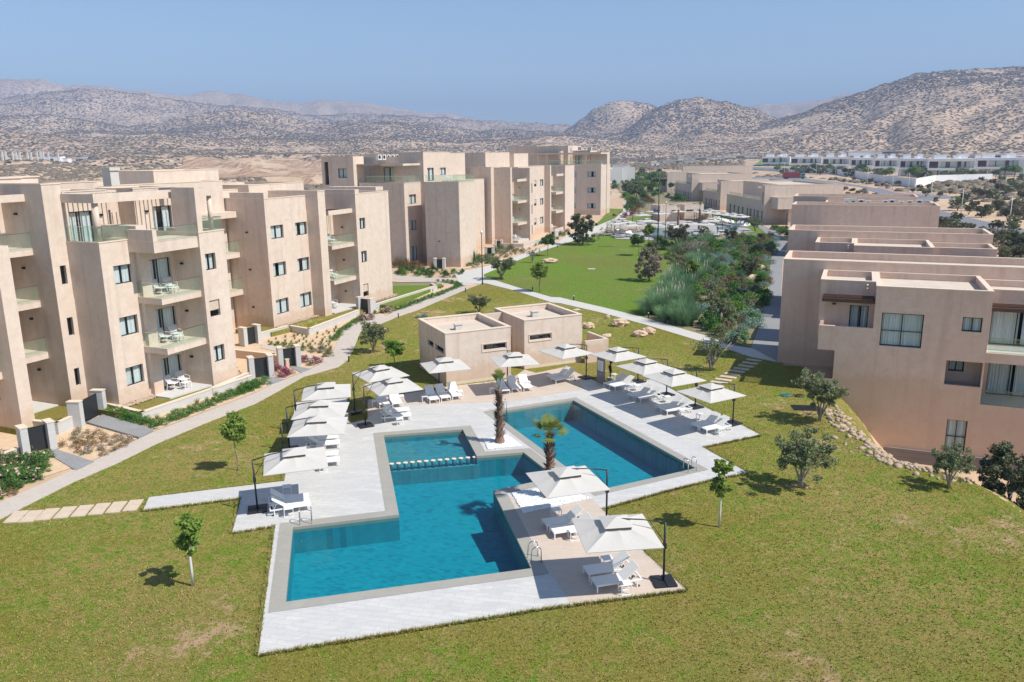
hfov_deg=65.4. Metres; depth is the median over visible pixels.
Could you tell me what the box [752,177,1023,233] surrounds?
road
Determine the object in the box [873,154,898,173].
white villa
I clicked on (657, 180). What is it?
floodlight mast
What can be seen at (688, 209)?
pool house
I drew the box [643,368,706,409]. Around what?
cantilever parasol
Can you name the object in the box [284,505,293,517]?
side table
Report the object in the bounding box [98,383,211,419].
raised lawn
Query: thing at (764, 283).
silver shrub
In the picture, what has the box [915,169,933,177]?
bushy tree
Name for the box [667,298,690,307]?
pampas grass
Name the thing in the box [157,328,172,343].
patio chair
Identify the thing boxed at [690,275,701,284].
pampas grass
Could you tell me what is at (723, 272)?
green shrub
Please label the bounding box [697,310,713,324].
green shrub
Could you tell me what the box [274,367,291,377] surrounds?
flowering shrub
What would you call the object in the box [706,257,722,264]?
pampas grass
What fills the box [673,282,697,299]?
pampas grass
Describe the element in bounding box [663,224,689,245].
desert tree
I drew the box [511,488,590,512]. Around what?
white pebbles
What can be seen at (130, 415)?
rosemary shrub
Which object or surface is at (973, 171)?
round tree
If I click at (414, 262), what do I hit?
brown shrub
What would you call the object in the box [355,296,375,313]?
garden gate
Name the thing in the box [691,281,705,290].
green shrub
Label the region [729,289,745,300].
dark shrub
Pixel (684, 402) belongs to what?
sun lounger
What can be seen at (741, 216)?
cantilever parasol
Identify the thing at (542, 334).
window
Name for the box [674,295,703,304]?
pampas grass
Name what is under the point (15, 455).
oleander bush
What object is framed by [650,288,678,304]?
pampas grass
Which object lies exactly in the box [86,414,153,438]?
entry ramp
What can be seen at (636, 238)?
round tree
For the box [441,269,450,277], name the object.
dark shrub
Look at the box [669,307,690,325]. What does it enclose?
pampas grass
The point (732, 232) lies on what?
desert tree
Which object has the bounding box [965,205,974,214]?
desert tree
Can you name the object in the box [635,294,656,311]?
pampas grass
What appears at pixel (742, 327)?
silver shrub
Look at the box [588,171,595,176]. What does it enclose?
window
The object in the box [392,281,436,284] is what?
garden wall
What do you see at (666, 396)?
side table
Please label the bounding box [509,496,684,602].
travertine deck
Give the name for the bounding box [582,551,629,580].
sun lounger
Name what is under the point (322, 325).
garden wall
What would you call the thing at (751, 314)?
green shrub
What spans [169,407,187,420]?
rosemary shrub
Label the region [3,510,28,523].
stepping slab
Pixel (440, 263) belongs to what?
garden gate
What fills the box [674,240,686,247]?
pampas grass
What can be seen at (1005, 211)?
desert tree
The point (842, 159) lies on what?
white villa
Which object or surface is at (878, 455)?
rubble
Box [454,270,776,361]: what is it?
path crossing
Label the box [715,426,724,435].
side table
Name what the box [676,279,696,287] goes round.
pampas grass
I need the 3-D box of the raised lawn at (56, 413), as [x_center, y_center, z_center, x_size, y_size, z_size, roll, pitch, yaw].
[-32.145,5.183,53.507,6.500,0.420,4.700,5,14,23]
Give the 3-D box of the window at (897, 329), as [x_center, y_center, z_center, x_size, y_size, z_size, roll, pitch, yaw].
[27.168,-0.874,55.702,2.836,2.398,0.994,5,14,23]
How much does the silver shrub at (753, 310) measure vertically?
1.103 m
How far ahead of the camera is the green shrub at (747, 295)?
90.40 m
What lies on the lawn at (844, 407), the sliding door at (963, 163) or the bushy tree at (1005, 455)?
the bushy tree at (1005, 455)
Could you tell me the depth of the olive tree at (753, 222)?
174.91 m
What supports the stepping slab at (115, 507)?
on the lawn at (240, 668)
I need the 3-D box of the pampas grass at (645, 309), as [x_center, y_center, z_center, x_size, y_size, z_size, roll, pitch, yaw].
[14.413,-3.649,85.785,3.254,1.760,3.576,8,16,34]
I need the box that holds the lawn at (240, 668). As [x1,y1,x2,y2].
[0,284,1023,681]
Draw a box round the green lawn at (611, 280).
[484,209,773,347]
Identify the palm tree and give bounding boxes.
[491,368,505,443]
[530,411,570,498]
[677,205,679,223]
[697,201,701,229]
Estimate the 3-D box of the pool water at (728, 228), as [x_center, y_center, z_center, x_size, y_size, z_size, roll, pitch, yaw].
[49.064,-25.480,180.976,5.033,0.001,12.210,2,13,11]
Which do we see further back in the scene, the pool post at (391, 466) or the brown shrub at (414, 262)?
the brown shrub at (414, 262)
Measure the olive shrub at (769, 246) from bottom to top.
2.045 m
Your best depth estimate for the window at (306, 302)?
84.77 m
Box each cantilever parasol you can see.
[247,446,327,514]
[280,400,348,451]
[280,415,347,448]
[290,382,350,428]
[347,365,409,413]
[357,377,423,428]
[420,356,470,391]
[490,350,539,385]
[526,465,609,515]
[539,344,593,379]
[571,514,677,587]
[590,347,645,383]
[605,221,626,234]
[614,220,633,233]
[616,358,675,395]
[618,222,641,237]
[632,212,651,220]
[635,218,656,231]
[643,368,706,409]
[651,211,669,223]
[661,224,682,227]
[676,383,746,425]
[679,221,701,228]
[696,210,712,217]
[697,221,719,235]
[701,218,722,231]
[705,211,721,221]
[713,212,730,223]
[722,213,738,215]
[731,214,749,224]
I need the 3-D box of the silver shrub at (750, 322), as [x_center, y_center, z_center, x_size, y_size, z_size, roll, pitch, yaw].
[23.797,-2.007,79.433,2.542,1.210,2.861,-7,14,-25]
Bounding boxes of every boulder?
[541,258,558,262]
[582,322,594,328]
[602,334,611,337]
[610,318,629,326]
[632,330,647,336]
[641,327,655,333]
[748,274,757,281]
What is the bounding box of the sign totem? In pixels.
[597,357,604,384]
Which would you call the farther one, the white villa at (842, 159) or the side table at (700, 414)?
the white villa at (842, 159)
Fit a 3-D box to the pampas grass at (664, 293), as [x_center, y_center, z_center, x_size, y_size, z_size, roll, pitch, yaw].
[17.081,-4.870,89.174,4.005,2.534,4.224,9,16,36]
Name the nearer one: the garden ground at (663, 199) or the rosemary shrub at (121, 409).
the rosemary shrub at (121, 409)
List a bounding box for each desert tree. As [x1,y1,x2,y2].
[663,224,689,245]
[720,228,737,237]
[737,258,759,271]
[939,216,948,227]
[950,211,964,220]
[959,193,972,199]
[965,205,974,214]
[969,200,980,210]
[971,187,980,194]
[978,189,992,198]
[988,220,1004,229]
[994,183,1005,190]
[1000,208,1016,221]
[1014,209,1023,221]
[1017,191,1023,200]
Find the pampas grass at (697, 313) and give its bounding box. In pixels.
[680,304,703,319]
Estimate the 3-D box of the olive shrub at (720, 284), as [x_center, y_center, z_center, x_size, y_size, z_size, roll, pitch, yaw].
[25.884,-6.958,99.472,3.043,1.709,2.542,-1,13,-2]
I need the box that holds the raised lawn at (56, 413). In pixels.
[0,406,97,434]
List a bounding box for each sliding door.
[69,210,93,241]
[149,257,170,291]
[153,205,170,230]
[155,306,176,339]
[161,354,181,387]
[384,167,394,181]
[411,246,416,259]
[427,168,432,180]
[575,156,581,163]
[770,158,778,161]
[799,159,809,162]
[830,159,839,163]
[848,305,868,326]
[857,160,864,164]
[881,161,888,165]
[907,161,916,166]
[931,171,946,175]
[941,162,956,167]
[961,162,969,167]
[979,169,995,174]
[985,363,1023,396]
[988,311,1023,345]
[989,161,1004,166]
[998,169,1015,174]
[1009,161,1017,165]
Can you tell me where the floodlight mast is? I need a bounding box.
[652,179,666,241]
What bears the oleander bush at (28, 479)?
on the gravel bed at (8, 441)
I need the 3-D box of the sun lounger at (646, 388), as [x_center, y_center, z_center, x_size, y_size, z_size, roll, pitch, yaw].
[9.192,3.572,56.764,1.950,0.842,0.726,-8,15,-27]
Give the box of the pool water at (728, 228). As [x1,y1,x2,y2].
[716,226,738,229]
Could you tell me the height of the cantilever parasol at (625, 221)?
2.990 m
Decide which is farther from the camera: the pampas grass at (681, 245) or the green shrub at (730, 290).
the pampas grass at (681, 245)
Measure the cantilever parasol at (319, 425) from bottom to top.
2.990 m
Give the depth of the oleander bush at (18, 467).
43.67 m
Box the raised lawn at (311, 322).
[235,308,366,336]
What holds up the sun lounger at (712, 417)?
on the pool deck at (350, 484)
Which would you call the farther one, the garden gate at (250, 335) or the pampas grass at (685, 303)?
the pampas grass at (685, 303)
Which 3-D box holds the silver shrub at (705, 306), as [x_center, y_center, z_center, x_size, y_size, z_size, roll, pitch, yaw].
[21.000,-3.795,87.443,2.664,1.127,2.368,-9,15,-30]
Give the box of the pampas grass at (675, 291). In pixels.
[665,286,681,298]
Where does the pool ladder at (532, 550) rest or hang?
attached to the pool coping at (281, 573)
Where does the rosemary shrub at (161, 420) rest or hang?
on the gravel bed at (8, 441)
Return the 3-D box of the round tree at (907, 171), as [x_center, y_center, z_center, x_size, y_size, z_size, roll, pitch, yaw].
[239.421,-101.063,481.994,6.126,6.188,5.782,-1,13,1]
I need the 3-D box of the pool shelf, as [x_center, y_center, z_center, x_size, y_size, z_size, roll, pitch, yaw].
[-4.930,7.179,48.037,5.240,0.820,4.869,-3,13,-11]
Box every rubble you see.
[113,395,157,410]
[276,315,318,327]
[376,293,399,301]
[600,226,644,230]
[816,402,974,482]
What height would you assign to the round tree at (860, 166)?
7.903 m
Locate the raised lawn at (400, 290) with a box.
[376,281,441,307]
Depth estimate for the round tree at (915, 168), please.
478.22 m
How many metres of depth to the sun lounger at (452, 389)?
57.72 m
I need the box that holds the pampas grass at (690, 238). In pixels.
[683,235,694,242]
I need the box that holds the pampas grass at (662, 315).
[653,303,670,321]
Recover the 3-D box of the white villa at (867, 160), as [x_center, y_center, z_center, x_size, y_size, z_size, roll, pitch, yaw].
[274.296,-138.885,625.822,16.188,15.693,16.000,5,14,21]
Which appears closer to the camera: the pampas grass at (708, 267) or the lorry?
the pampas grass at (708, 267)
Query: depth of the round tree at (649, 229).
148.20 m
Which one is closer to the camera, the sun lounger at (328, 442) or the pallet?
the sun lounger at (328, 442)
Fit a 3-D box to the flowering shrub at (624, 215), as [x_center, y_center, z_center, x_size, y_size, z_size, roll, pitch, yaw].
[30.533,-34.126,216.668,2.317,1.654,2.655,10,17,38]
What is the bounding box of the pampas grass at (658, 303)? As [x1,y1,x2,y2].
[643,292,669,314]
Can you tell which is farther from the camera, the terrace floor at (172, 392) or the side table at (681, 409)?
the terrace floor at (172, 392)
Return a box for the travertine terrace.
[368,367,584,417]
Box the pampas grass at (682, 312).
[668,305,700,319]
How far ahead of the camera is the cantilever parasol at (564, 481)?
35.95 m
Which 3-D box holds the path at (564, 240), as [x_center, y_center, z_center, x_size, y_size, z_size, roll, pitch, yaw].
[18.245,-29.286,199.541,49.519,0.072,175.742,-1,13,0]
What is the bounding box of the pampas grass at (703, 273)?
[697,265,712,280]
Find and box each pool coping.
[268,425,555,612]
[483,397,707,495]
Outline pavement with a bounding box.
[878,186,946,194]
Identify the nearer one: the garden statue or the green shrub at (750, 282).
the garden statue
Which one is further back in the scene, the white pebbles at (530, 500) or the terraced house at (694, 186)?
the terraced house at (694, 186)
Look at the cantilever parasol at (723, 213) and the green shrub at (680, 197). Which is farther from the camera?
the green shrub at (680, 197)
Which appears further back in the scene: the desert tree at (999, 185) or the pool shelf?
the desert tree at (999, 185)
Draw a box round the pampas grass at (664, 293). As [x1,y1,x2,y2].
[653,288,677,299]
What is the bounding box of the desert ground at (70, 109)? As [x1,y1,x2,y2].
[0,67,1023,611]
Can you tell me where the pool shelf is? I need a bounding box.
[385,437,479,484]
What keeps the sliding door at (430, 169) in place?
in the apartment building at (432, 214)
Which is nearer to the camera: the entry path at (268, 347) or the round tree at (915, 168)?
the entry path at (268, 347)
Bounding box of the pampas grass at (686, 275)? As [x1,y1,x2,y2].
[679,268,693,278]
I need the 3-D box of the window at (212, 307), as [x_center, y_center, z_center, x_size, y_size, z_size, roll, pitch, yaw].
[-22.158,-2.453,59.158,0.150,1.216,1.006,5,14,23]
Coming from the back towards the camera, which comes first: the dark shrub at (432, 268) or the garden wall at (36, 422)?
the dark shrub at (432, 268)
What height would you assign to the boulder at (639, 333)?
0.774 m
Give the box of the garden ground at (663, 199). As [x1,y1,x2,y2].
[611,175,710,218]
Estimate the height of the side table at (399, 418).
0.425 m
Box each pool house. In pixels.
[418,303,608,385]
[651,203,711,221]
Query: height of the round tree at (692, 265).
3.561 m
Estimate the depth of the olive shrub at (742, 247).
135.97 m
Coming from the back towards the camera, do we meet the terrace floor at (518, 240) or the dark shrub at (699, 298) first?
the terrace floor at (518, 240)
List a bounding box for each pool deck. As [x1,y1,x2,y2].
[144,367,760,655]
[607,219,753,239]
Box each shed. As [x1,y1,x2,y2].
[42,156,64,161]
[62,158,71,161]
[71,158,87,160]
[661,160,695,162]
[676,157,723,159]
[721,155,756,157]
[804,155,873,157]
[845,151,909,155]
[970,153,1023,157]
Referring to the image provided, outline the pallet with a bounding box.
[791,405,819,410]
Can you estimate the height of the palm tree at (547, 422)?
4.471 m
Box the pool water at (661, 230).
[651,228,668,235]
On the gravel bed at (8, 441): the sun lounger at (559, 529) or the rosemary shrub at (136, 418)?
the rosemary shrub at (136, 418)
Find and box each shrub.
[0,449,8,462]
[0,477,24,491]
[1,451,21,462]
[4,486,17,495]
[57,439,67,448]
[68,429,85,439]
[69,437,86,447]
[78,444,93,454]
[82,433,97,444]
[88,439,98,446]
[90,426,102,434]
[96,443,106,450]
[98,430,110,438]
[98,447,109,455]
[99,436,108,442]
[107,404,118,417]
[108,444,119,451]
[111,406,125,416]
[113,434,125,442]
[116,439,128,447]
[118,409,131,421]
[124,434,134,440]
[127,410,140,422]
[132,414,145,424]
[138,415,153,426]
[147,418,161,429]
[153,415,169,425]
[165,412,176,422]
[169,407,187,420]
[181,407,190,416]
[187,403,198,413]
[195,401,206,410]
[203,399,214,407]
[210,396,221,405]
[215,392,228,401]
[220,389,235,399]
[229,388,239,395]
[235,385,247,394]
[244,381,255,391]
[248,378,262,388]
[258,375,271,384]
[274,363,284,371]
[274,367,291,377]
[301,355,309,361]
[306,358,315,365]
[311,355,322,363]
[317,344,326,351]
[322,349,333,355]
[356,312,368,320]
[365,312,374,319]
[381,305,392,312]
[392,260,399,267]
[409,260,419,266]
[425,270,434,277]
[430,264,439,271]
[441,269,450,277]
[476,253,486,261]
[490,245,501,253]
[497,243,509,251]
[505,243,516,251]
[620,212,628,217]
[623,200,636,211]
[629,195,643,207]
[635,201,647,207]
[636,187,646,194]
[639,191,650,199]
[644,196,654,203]
[644,241,655,249]
[651,190,660,196]
[655,236,668,241]
[659,238,671,249]
[663,251,671,258]
[666,251,677,258]
[666,258,676,263]
[676,193,686,201]
[676,261,686,268]
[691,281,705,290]
[691,285,706,294]
[692,293,704,304]
[695,302,707,312]
[697,273,714,283]
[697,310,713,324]
[698,292,719,306]
[702,315,729,331]
[703,280,721,294]
[707,323,732,338]
[708,325,725,334]
[712,247,726,254]
[712,279,726,291]
[713,269,727,277]
[713,275,730,287]
[715,242,727,249]
[716,254,728,262]
[717,290,734,306]
[717,321,729,334]
[718,264,730,270]
[720,318,738,329]
[722,328,750,343]
[725,250,742,255]
[725,280,742,290]
[726,259,736,267]
[726,274,740,285]
[726,287,736,296]
[728,294,743,303]
[729,263,747,274]
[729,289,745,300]
[730,241,749,251]
[730,251,741,257]
[730,301,749,313]
[731,322,750,332]
[733,313,747,322]
[733,333,747,343]
[735,270,745,277]
[735,309,752,320]
[737,273,750,281]
[739,330,750,339]
[740,290,759,301]
[740,315,767,328]
[741,279,761,288]
[741,281,762,293]
[741,298,762,311]
[741,311,760,320]
[742,234,757,241]
[743,269,759,276]
[744,245,758,254]
[744,306,764,313]
[746,294,762,307]
[751,251,763,258]
[753,271,772,283]
[754,288,769,295]
[756,293,770,305]
[756,311,764,321]
[758,281,771,286]
[759,246,771,255]
[759,292,769,304]
[760,234,769,240]
[760,288,774,297]
[761,255,775,263]
[761,265,773,273]
[762,276,774,284]
[766,243,779,252]
[776,226,783,232]
[778,228,788,234]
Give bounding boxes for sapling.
[170,512,204,586]
[709,459,734,527]
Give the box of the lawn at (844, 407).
[815,395,1023,520]
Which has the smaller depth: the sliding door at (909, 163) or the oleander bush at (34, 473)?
the oleander bush at (34, 473)
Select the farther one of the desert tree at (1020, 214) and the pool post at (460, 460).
the desert tree at (1020, 214)
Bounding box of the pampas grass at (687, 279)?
[674,276,695,285]
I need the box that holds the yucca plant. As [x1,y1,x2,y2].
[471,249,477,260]
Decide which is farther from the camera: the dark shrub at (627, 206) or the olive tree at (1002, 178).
the olive tree at (1002, 178)
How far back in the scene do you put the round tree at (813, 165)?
623.86 m
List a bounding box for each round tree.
[219,410,248,470]
[384,339,404,367]
[530,262,548,291]
[540,233,554,251]
[629,233,644,255]
[643,223,655,241]
[647,183,654,189]
[684,259,700,273]
[810,163,820,167]
[855,164,867,168]
[862,167,871,172]
[884,167,895,175]
[903,169,913,177]
[908,165,920,175]
[968,169,977,173]
[991,169,1001,178]
[999,165,1011,174]
[1007,164,1022,177]
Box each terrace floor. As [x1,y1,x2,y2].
[32,401,58,412]
[151,382,211,398]
[332,303,355,313]
[513,238,528,242]
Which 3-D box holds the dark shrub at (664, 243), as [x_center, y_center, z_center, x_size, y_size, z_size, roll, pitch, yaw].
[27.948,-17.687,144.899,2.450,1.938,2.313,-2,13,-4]
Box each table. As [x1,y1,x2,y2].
[167,286,178,293]
[172,334,184,342]
[180,380,191,388]
[282,484,291,494]
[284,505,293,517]
[318,441,325,449]
[396,417,403,425]
[421,395,427,402]
[551,507,561,516]
[568,528,579,540]
[600,554,612,562]
[618,580,631,595]
[623,385,630,391]
[649,395,657,402]
[663,395,671,402]
[678,408,686,416]
[696,413,704,420]
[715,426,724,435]
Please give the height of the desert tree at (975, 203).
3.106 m
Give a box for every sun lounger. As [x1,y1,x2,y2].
[268,488,308,508]
[269,495,310,515]
[305,435,338,444]
[305,444,337,455]
[306,436,339,448]
[327,456,339,465]
[375,395,389,408]
[379,402,409,416]
[381,407,411,421]
[388,394,402,407]
[423,385,439,402]
[434,383,450,401]
[446,382,461,399]
[494,377,509,393]
[506,375,520,389]
[517,374,532,391]
[541,504,582,531]
[546,366,569,380]
[549,511,590,539]
[550,368,576,380]
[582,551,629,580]
[590,560,642,592]
[603,372,627,386]
[609,375,635,390]
[627,383,652,399]
[635,386,663,402]
[655,395,683,411]
[661,398,692,415]
[690,411,719,430]
[699,414,731,434]
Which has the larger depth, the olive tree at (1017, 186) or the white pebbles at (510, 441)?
the olive tree at (1017, 186)
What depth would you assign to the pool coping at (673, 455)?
48.94 m
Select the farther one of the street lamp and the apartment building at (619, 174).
the apartment building at (619, 174)
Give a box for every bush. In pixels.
[0,462,6,471]
[0,468,27,488]
[0,486,4,499]
[1,469,21,488]
[3,452,22,463]
[10,465,24,476]
[13,461,26,469]
[17,452,31,461]
[20,466,40,483]
[22,453,48,469]
[25,449,51,467]
[25,468,44,482]
[33,461,51,473]
[41,449,55,458]
[987,227,999,232]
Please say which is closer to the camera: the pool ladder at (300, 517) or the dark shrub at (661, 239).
the pool ladder at (300, 517)
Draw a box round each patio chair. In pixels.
[152,279,167,294]
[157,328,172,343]
[162,276,177,291]
[164,374,179,387]
[168,324,182,337]
[175,370,189,386]
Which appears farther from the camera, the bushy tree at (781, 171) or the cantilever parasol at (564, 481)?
the bushy tree at (781, 171)
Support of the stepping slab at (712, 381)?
on the lawn at (240, 668)
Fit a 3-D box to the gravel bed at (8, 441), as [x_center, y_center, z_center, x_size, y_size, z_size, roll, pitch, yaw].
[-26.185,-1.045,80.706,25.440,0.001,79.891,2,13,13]
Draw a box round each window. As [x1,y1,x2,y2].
[60,266,65,283]
[113,264,130,283]
[119,315,136,335]
[125,364,142,385]
[205,253,213,269]
[209,299,218,316]
[214,344,222,361]
[270,225,281,238]
[273,261,284,276]
[276,297,287,313]
[295,222,305,234]
[297,257,307,271]
[300,292,310,307]
[339,169,346,177]
[359,218,363,228]
[361,251,365,261]
[363,284,367,295]
[409,194,414,203]
[410,220,415,229]
[440,168,444,174]
[483,343,504,349]
[530,334,549,339]
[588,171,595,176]
[588,187,595,192]
[588,203,595,207]
[879,313,923,347]
[944,419,966,451]
[948,360,963,370]
[962,317,981,331]
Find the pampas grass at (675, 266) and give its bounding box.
[664,262,683,271]
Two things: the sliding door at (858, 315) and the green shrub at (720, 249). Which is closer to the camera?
the sliding door at (858, 315)
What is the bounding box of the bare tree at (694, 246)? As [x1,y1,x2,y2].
[678,237,706,252]
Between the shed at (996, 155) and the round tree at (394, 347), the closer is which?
the round tree at (394, 347)
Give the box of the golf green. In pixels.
[755,159,873,164]
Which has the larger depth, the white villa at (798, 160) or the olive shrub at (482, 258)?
the white villa at (798, 160)
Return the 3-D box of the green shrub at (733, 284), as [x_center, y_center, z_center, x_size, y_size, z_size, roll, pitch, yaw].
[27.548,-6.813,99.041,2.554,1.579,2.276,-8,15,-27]
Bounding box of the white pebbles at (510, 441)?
[483,435,521,448]
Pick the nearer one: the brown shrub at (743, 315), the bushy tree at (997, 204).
the brown shrub at (743, 315)
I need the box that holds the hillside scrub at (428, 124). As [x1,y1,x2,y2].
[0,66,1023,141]
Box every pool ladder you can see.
[298,506,311,524]
[527,541,541,563]
[683,456,696,471]
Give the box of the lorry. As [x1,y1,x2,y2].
[782,172,804,178]
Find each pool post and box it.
[389,463,393,470]
[396,462,400,470]
[403,462,407,469]
[410,461,414,469]
[417,460,421,468]
[424,460,428,467]
[431,459,435,467]
[438,459,441,466]
[445,458,448,466]
[452,458,455,465]
[459,457,462,464]
[466,456,469,464]
[472,456,476,463]
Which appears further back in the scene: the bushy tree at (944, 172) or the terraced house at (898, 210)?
the bushy tree at (944, 172)
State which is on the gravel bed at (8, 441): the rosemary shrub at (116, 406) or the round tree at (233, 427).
the rosemary shrub at (116, 406)
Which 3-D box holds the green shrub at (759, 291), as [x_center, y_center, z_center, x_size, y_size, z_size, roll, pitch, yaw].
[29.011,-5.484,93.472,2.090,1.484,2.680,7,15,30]
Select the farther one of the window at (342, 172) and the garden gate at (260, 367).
the window at (342, 172)
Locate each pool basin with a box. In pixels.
[287,434,540,609]
[493,404,687,495]
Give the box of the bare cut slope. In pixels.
[178,156,321,184]
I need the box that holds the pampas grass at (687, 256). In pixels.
[681,252,695,259]
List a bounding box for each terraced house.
[660,171,718,191]
[675,172,751,200]
[681,165,752,178]
[703,179,781,209]
[726,180,843,224]
[777,250,1023,470]
[787,225,997,256]
[791,193,939,227]
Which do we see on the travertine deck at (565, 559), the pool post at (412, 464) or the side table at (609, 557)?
the side table at (609, 557)
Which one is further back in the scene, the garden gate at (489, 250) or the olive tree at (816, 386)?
the garden gate at (489, 250)
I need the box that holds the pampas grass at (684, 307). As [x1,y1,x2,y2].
[673,303,696,312]
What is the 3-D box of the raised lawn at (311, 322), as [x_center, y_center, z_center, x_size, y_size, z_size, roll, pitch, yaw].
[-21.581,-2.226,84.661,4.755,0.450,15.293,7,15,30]
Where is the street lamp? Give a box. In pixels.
[480,231,482,283]
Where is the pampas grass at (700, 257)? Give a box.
[692,254,714,264]
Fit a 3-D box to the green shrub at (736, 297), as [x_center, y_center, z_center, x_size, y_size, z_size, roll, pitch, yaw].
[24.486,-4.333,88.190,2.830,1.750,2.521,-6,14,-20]
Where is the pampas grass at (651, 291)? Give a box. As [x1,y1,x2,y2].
[640,286,664,297]
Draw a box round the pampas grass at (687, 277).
[677,273,696,283]
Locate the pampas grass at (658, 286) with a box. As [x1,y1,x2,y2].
[648,280,666,292]
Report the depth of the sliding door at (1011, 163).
515.09 m
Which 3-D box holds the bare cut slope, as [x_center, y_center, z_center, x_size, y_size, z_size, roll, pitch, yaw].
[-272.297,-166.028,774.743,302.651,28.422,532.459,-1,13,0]
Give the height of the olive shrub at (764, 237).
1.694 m
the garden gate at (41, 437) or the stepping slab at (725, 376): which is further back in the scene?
the stepping slab at (725, 376)
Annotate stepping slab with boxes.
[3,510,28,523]
[18,510,43,522]
[35,508,59,520]
[53,506,76,518]
[70,504,93,517]
[88,503,110,515]
[105,501,127,513]
[122,499,143,511]
[710,380,727,384]
[714,378,731,381]
[719,375,736,378]
[724,372,740,375]
[728,369,745,372]
[733,367,749,370]
[738,364,754,367]
[742,361,757,364]
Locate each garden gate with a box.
[14,418,57,453]
[65,388,106,427]
[237,323,261,346]
[246,353,274,378]
[275,344,301,366]
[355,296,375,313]
[433,258,445,268]
[484,246,493,255]
[494,240,502,246]
[549,230,557,237]
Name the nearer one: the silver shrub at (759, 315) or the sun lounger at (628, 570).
the sun lounger at (628, 570)
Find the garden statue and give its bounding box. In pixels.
[607,361,612,378]
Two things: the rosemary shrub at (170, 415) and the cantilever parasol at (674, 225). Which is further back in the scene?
the cantilever parasol at (674, 225)
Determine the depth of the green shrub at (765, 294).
90.99 m
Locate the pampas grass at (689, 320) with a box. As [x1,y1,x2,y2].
[675,307,701,326]
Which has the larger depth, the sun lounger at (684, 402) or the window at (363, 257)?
the window at (363, 257)
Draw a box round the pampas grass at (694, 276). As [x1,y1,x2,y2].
[680,270,701,280]
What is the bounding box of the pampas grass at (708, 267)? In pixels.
[699,259,716,272]
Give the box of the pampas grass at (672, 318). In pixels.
[666,306,689,323]
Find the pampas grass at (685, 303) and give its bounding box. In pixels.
[670,298,699,311]
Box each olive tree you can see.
[358,321,389,352]
[466,294,491,311]
[486,254,516,278]
[526,248,539,262]
[689,331,743,370]
[747,216,762,230]
[775,425,838,487]
[791,367,849,420]
[922,188,933,195]
[930,440,975,487]
[948,195,967,210]
[998,175,1007,179]
[998,245,1016,257]
[1008,197,1023,208]
[1012,181,1023,190]
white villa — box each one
[762,153,790,165]
[791,153,821,166]
[822,153,849,168]
[850,154,873,171]
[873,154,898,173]
[898,154,927,175]
[926,154,975,175]
[975,153,1023,174]
[1019,159,1023,175]
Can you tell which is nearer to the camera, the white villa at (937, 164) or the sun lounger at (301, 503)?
the sun lounger at (301, 503)
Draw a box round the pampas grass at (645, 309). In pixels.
[634,299,653,315]
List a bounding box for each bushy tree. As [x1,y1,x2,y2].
[567,213,597,244]
[621,180,630,190]
[629,181,643,194]
[634,246,663,280]
[698,226,708,235]
[706,297,738,326]
[779,168,788,173]
[799,165,809,172]
[812,165,828,174]
[843,168,855,176]
[870,168,886,174]
[912,165,926,175]
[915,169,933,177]
[940,170,948,174]
[945,218,961,227]
[946,171,960,174]
[954,222,969,227]
[955,168,969,173]
[965,223,975,227]
[975,205,991,216]
[976,170,991,173]
[976,440,1023,509]
[983,204,995,214]
[986,189,1000,198]
[990,200,1003,210]
[996,230,1017,244]
[1001,185,1015,192]
[1004,221,1021,230]
[1004,231,1023,245]
[1006,178,1016,184]
[1006,215,1021,225]
[1010,243,1023,257]
[1016,174,1023,180]
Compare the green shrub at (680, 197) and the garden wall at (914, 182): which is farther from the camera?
the garden wall at (914, 182)
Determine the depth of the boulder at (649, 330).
76.84 m
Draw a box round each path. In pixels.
[0,286,468,518]
[50,449,93,469]
[261,344,328,362]
[262,376,283,384]
[290,366,309,372]
[373,314,386,321]
[392,275,465,285]
[472,202,629,275]
[741,219,786,360]
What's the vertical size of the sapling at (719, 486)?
3.478 m
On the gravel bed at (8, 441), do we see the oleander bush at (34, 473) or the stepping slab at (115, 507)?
the oleander bush at (34, 473)
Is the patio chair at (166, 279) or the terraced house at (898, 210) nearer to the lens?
the patio chair at (166, 279)
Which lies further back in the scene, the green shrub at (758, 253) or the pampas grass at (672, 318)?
the green shrub at (758, 253)
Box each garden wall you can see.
[0,447,19,462]
[33,419,58,426]
[54,416,73,434]
[107,375,252,419]
[210,371,249,395]
[235,349,289,366]
[261,309,359,338]
[376,283,436,308]
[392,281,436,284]
[503,238,540,247]
[550,227,562,231]
[753,167,992,186]
[802,374,832,388]
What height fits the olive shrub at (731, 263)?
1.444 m
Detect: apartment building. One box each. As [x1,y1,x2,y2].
[0,167,243,428]
[222,182,392,327]
[320,152,484,266]
[465,152,573,243]
[509,146,611,214]
[610,166,634,182]
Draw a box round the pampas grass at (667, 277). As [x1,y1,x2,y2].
[656,270,681,282]
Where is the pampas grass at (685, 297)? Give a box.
[671,289,697,302]
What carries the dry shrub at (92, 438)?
on the gravel bed at (8, 441)
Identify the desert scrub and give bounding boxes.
[0,161,1023,198]
[221,175,1022,210]
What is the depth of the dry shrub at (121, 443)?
48.50 m
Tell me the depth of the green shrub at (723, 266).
113.98 m
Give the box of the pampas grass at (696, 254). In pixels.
[689,248,707,259]
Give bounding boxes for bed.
[0,274,456,489]
[451,228,574,269]
[645,233,768,345]

